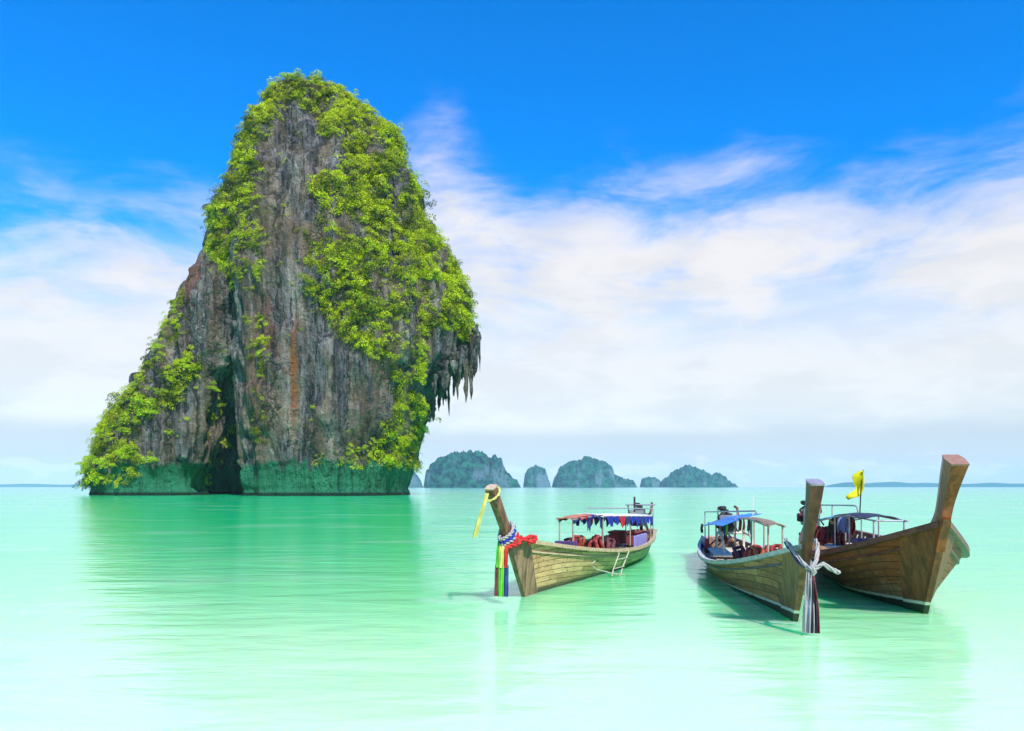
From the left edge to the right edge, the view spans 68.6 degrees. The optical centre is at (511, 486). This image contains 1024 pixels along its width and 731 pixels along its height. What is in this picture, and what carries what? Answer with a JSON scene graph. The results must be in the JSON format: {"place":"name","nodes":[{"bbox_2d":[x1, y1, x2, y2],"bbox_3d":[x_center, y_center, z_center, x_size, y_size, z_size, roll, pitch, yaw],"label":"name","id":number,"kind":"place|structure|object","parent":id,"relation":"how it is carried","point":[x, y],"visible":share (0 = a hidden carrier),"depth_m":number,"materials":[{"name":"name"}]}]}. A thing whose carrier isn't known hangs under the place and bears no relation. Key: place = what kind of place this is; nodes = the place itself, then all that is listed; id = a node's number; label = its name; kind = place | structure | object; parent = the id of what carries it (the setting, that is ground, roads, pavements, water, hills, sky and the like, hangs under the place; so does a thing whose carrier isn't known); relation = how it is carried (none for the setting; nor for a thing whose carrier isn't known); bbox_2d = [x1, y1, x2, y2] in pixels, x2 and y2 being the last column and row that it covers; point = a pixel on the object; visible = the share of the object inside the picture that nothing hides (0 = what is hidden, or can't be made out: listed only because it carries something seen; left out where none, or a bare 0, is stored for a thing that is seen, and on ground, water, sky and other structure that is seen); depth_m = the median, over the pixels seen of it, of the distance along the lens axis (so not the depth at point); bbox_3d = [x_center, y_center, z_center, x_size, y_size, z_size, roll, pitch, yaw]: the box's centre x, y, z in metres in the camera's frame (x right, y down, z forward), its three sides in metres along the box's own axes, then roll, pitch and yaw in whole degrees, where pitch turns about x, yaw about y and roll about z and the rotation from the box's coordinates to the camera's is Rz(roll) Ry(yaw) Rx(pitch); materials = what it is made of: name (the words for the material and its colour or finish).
{"place":"outdoors","nodes":[
{"label":"outdoors","id":0,"kind":"place"},
{"bbox_2d":[0,484,84,486],"bbox_3d":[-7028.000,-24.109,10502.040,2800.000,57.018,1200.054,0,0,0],"label":"hills","id":1,"kind":"structure","parent":0,"point":[31,485],"depth_m":10101.48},
{"bbox_2d":[0,487,1023,730],"bbox_3d":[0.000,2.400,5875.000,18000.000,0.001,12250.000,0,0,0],"label":"water","id":2,"kind":"structure","parent":0,"point":[225,612],"depth_m":13.09,"materials":[{"name":"green liquid"}]},
{"bbox_2d":[85,76,481,495],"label":"rock island","id":3,"kind":"object","parent":2,"relation":"in","point":[344,390],"visible":0.77,"depth_m":207.37,"materials":[{"name":"stone"}]},
{"bbox_2d":[75,462,97,475],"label":"shrub","id":4,"kind":"object","parent":3,"relation":"on","point":[86,467],"visible":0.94,"depth_m":210.58,"materials":[{"name":"green plant"}]},
{"bbox_2d":[74,454,99,466],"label":"shrub","id":5,"kind":"object","parent":3,"relation":"on","point":[90,459],"visible":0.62,"depth_m":210.18,"materials":[{"name":"green plant"}]},
{"bbox_2d":[95,473,104,484],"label":"shrub","id":6,"kind":"object","parent":3,"relation":"on","point":[101,477],"visible":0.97,"depth_m":210.25,"materials":[{"name":"green plant"}]},
{"bbox_2d":[93,458,117,473],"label":"shrub","id":7,"kind":"object","parent":3,"relation":"on","point":[108,464],"visible":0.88,"depth_m":208.15,"materials":[{"name":"green plant"}]},
{"bbox_2d":[91,419,131,439],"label":"shrub","id":8,"kind":"object","parent":3,"relation":"on","point":[118,429],"visible":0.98,"depth_m":209.13,"materials":[{"name":"green plant"}]},
{"bbox_2d":[117,445,137,455],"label":"shrub","id":9,"kind":"object","parent":3,"relation":"on","point":[126,450],"visible":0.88,"depth_m":207.30,"materials":[{"name":"green plant"}]},
{"bbox_2d":[119,454,139,463],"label":"shrub","id":10,"kind":"object","parent":3,"relation":"on","point":[124,458],"visible":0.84,"depth_m":207.32,"materials":[{"name":"green plant"}]},
{"bbox_2d":[119,412,140,425],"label":"shrub","id":11,"kind":"object","parent":3,"relation":"on","point":[127,415],"visible":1,"depth_m":209.33,"materials":[{"name":"green plant"}]},
{"bbox_2d":[127,391,144,403],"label":"shrub","id":12,"kind":"object","parent":3,"relation":"on","point":[138,399],"visible":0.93,"depth_m":207.95,"materials":[{"name":"green plant"}]},
{"bbox_2d":[135,408,158,419],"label":"shrub","id":13,"kind":"object","parent":3,"relation":"on","point":[144,411],"visible":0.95,"depth_m":208.23,"materials":[{"name":"green plant"}]},
{"bbox_2d":[137,397,156,408],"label":"shrub","id":14,"kind":"object","parent":3,"relation":"on","point":[153,398],"visible":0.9,"depth_m":208.62,"materials":[{"name":"green plant"}]},
{"bbox_2d":[140,454,159,468],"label":"shrub","id":15,"kind":"object","parent":3,"relation":"on","point":[154,459],"visible":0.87,"depth_m":209.83,"materials":[{"name":"green plant"}]},
{"bbox_2d":[150,343,165,351],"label":"shrub","id":16,"kind":"object","parent":3,"relation":"on","point":[158,346],"visible":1,"depth_m":211.96,"materials":[{"name":"green plant"}]},
{"bbox_2d":[144,385,175,397],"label":"shrub","id":17,"kind":"object","parent":3,"relation":"on","point":[155,394],"visible":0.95,"depth_m":210.74,"materials":[{"name":"green plant"}]},
{"bbox_2d":[160,371,175,384],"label":"shrub","id":18,"kind":"object","parent":3,"relation":"on","point":[168,381],"visible":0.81,"depth_m":211.38,"materials":[{"name":"green plant"}]},
{"bbox_2d":[163,430,177,438],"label":"shrub","id":19,"kind":"object","parent":3,"relation":"on","point":[169,434],"visible":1,"depth_m":212.19,"materials":[{"name":"green plant"}]},
{"bbox_2d":[164,358,194,373],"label":"shrub","id":20,"kind":"object","parent":3,"relation":"on","point":[186,365],"visible":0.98,"depth_m":211.61,"materials":[{"name":"green plant"}]},
{"bbox_2d":[195,380,219,393],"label":"shrub","id":21,"kind":"object","parent":3,"relation":"on","point":[212,387],"visible":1,"depth_m":214.89,"materials":[{"name":"green plant"}]},
{"bbox_2d":[72,69,480,490],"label":"foliage","id":22,"kind":"object","parent":3,"relation":"on","point":[427,227],"visible":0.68,"depth_m":210.15,"materials":[{"name":"green plant"}]},
{"bbox_2d":[278,72,297,80],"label":"shrub","id":23,"kind":"object","parent":3,"relation":"on","point":[286,75],"visible":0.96,"depth_m":225.01,"materials":[{"name":"green plant"}]},
{"bbox_2d":[294,68,305,80],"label":"shrub","id":24,"kind":"object","parent":3,"relation":"on","point":[298,73],"visible":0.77,"depth_m":224.76,"materials":[{"name":"green plant"}]},
{"bbox_2d":[356,445,367,453],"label":"shrub","id":25,"kind":"object","parent":3,"relation":"on","point":[363,448],"visible":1,"depth_m":203.07,"materials":[{"name":"green plant"}]},
{"bbox_2d":[381,453,390,463],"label":"shrub","id":26,"kind":"object","parent":3,"relation":"on","point":[385,459],"visible":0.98,"depth_m":205.78,"materials":[{"name":"green plant"}]},
{"bbox_2d":[408,471,422,487],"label":"karst island","id":27,"kind":"structure","parent":2,"relation":"in","point":[416,482],"depth_m":2974.38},
{"bbox_2d":[423,450,520,487],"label":"karst island","id":28,"kind":"structure","parent":2,"relation":"in","point":[471,469],"depth_m":2515.16,"materials":[{"name":"teal stone"}]},
{"bbox_2d":[523,464,550,486],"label":"karst island","id":29,"kind":"structure","parent":2,"relation":"in","point":[536,476],"depth_m":3961.99,"materials":[{"name":"teal stone"}]},
{"bbox_2d":[484,484,656,596],"bbox_3d":[2.501,1.353,22.062,2.380,2.814,15.967,0,0,22],"label":"longtail boat","id":30,"kind":"object","parent":2,"relation":"on","point":[539,566],"visible":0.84,"depth_m":18.79,"materials":[{"name":"paint"}]},
{"bbox_2d":[472,486,500,536],"bbox_3d":[-0.456,0.475,14.779,0.580,1.013,0.351,0,0,-43],"label":"prow ribbon","id":31,"kind":"object","parent":30,"relation":"hanging from","point":[479,519],"visible":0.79,"depth_m":14.67,"materials":[{"name":"yellow fabric"}]},
{"bbox_2d":[494,537,508,596],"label":"ribbon tails","id":32,"kind":"object","parent":30,"relation":"hanging from","point":[501,577],"visible":1,"depth_m":15.34,"materials":[{"name":"multicoloured fabric"}]},
{"bbox_2d":[497,521,537,549],"bbox_3d":[0.048,1.007,15.847,0.519,0.615,1.200,0,0,36],"label":"prow garland","id":33,"kind":"object","parent":30,"relation":"attached to","point":[511,536],"visible":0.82,"depth_m":15.52,"materials":[{"name":"multicoloured fabric"}]},
{"bbox_2d":[569,535,581,545],"bbox_3d":[1.653,1.513,19.507,0.328,0.507,0.224,4,11,-23],"label":"life jacket","id":34,"kind":"object","parent":30,"relation":"in","point":[579,540],"visible":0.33,"depth_m":19.47,"materials":[{"name":"fabric"}]},
{"bbox_2d":[579,535,586,546],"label":"life jacket","id":35,"kind":"object","parent":30,"relation":"in","point":[584,542],"visible":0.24,"depth_m":21.52,"materials":[{"name":"orange fabric"}]},
{"bbox_2d":[588,540,593,547],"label":"life jacket","id":36,"kind":"object","parent":30,"relation":"in","point":[590,544],"visible":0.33,"depth_m":21.07,"materials":[{"name":"fabric"}]},
{"bbox_2d":[592,535,604,547],"bbox_3d":[2.405,1.616,20.935,0.224,0.507,0.328,-18,-7,-13],"label":"life jacket","id":37,"kind":"object","parent":30,"relation":"hanging from","point":[596,543],"visible":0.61,"depth_m":20.83,"materials":[{"name":"fabric"}]},
{"bbox_2d":[590,549,628,576],"bbox_3d":[2.651,2.080,19.918,0.207,0.783,2.373,0,0,31],"label":"boarding ladder","id":38,"kind":"object","parent":30,"relation":"attached to","point":[622,566],"visible":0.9,"depth_m":20.15,"materials":[{"name":"white metal"}]},
{"bbox_2d":[604,537,615,548],"bbox_3d":[2.822,1.694,21.648,0.328,0.507,0.224,11,-18,-10],"label":"life jacket","id":39,"kind":"object","parent":30,"relation":"in","point":[608,544],"visible":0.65,"depth_m":21.58,"materials":[{"name":"fabric"}]},
{"bbox_2d":[552,456,636,487],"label":"karst island","id":40,"kind":"structure","parent":2,"relation":"on","point":[587,472],"depth_m":3598.70,"materials":[{"name":"teal stone"}]},
{"bbox_2d":[640,476,660,486],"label":"karst island","id":41,"kind":"structure","parent":2,"relation":"in","point":[648,481],"depth_m":4365.50,"materials":[{"name":"teal stone"}]},
{"bbox_2d":[659,464,737,486],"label":"karst island","id":42,"kind":"structure","parent":2,"relation":"on","point":[689,475],"depth_m":4103.51,"materials":[{"name":"teal stone"}]},
{"bbox_2d":[697,479,824,621],"bbox_3d":[6.070,1.313,19.382,2.280,2.894,15.608,0,0,10],"label":"longtail boat","id":43,"kind":"object","parent":2,"relation":"on","point":[775,580],"visible":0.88,"depth_m":15.11,"materials":[{"name":"paint"}]},
{"bbox_2d":[732,545,744,558],"bbox_3d":[5.467,1.635,17.981,0.328,0.507,0.224,-13,-22,6],"label":"life jacket","id":44,"kind":"object","parent":43,"relation":"in","point":[736,554],"visible":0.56,"depth_m":17.94,"materials":[{"name":"fabric"}]},
{"bbox_2d":[742,547,752,557],"bbox_3d":[5.352,1.613,16.869,0.328,0.507,0.224,14,1,19],"label":"life jacket","id":45,"kind":"object","parent":43,"relation":"in","point":[745,553],"visible":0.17,"depth_m":16.84,"materials":[{"name":"red fabric"}]},
{"bbox_2d":[748,546,764,556],"bbox_3d":[5.281,1.513,16.185,0.328,0.507,0.224,15,-18,-23],"label":"life jacket","id":46,"kind":"object","parent":43,"relation":"in","point":[754,551],"visible":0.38,"depth_m":16.18,"materials":[{"name":"brown fabric"}]},
{"bbox_2d":[769,544,780,551],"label":"life jacket","id":47,"kind":"object","parent":43,"relation":"in","point":[773,546],"visible":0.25,"depth_m":16.20,"materials":[{"name":"red fabric"}]},
{"bbox_2d":[784,538,840,633],"bbox_3d":[5.010,1.618,12.527,0.641,1.486,0.927,0,0,0],"label":"sash","id":48,"kind":"object","parent":43,"relation":"attached to","point":[811,620],"visible":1,"depth_m":12.13,"materials":[{"name":"white fabric"}]},
{"bbox_2d":[797,454,969,613],"bbox_3d":[8.914,1.101,18.897,3.210,3.319,13.370,0,0,13],"label":"longtail boat","id":49,"kind":"object","parent":2,"relation":"on","point":[911,568],"visible":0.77,"depth_m":14.57,"materials":[{"name":"paint"}]},
{"bbox_2d":[814,525,820,538],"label":"life jacket","id":50,"kind":"object","parent":49,"relation":"hanging from","point":[817,527],"visible":0.19,"depth_m":21.40,"materials":[{"name":"red fabric"}]},
{"bbox_2d":[815,526,827,545],"bbox_3d":[8.572,1.354,20.685,0.328,0.507,0.224,12,8,-16],"label":"life jacket","id":51,"kind":"object","parent":49,"relation":"on","point":[821,536],"visible":0.89,"depth_m":20.61,"materials":[{"name":"red fabric"}]},
{"bbox_2d":[828,518,843,541],"bbox_3d":[8.784,1.195,20.335,0.424,0.731,0.090,0,0,13],"label":"hanging cloth","id":52,"kind":"object","parent":49,"relation":"hanging from","point":[831,527],"visible":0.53,"depth_m":20.36,"materials":[{"name":"black fabric"}]},
{"bbox_2d":[832,530,845,545],"bbox_3d":[8.797,1.405,20.213,0.224,0.507,0.328,-16,15,-11],"label":"life jacket","id":53,"kind":"object","parent":49,"relation":"on","point":[840,538],"visible":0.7,"depth_m":20.10,"materials":[{"name":"red fabric"}]},
{"bbox_2d":[837,517,847,533],"bbox_3d":[8.349,0.963,18.896,0.312,0.430,0.090,0,0,13],"label":"hanging cloth","id":54,"kind":"object","parent":49,"relation":"hanging from","point":[842,524],"visible":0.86,"depth_m":18.89,"materials":[{"name":"blue fabric"}]},
{"bbox_2d":[847,517,855,536],"bbox_3d":[8.986,1.062,19.878,0.223,0.545,0.090,0,0,13],"label":"hanging cloth","id":55,"kind":"object","parent":49,"relation":"hanging from","point":[852,526],"visible":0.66,"depth_m":19.85,"materials":[{"name":"red fabric"}]},
{"bbox_2d":[846,470,864,512],"bbox_3d":[8.486,0.139,18.536,0.418,1.123,0.165,0,0,29],"label":"flag","id":56,"kind":"object","parent":49,"relation":"on","point":[858,479],"visible":0.98,"depth_m":18.50,"materials":[{"name":"fabric"}]},
{"bbox_2d":[0,0,1023,486],"label":"sky","id":57,"kind":"structure","parent":0,"point":[754,243],"materials":[{"name":"blue"}]},
{"bbox_2d":[824,482,870,486],"bbox_3d":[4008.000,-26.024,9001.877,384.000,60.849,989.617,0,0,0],"label":"hills","id":58,"kind":"structure","parent":0,"point":[847,484],"depth_m":8852.77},
{"bbox_2d":[865,482,1023,486],"bbox_3d":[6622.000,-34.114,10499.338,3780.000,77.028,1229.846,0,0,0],"label":"hills","id":59,"kind":"structure","parent":0,"point":[889,484],"depth_m":10108.62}
]}

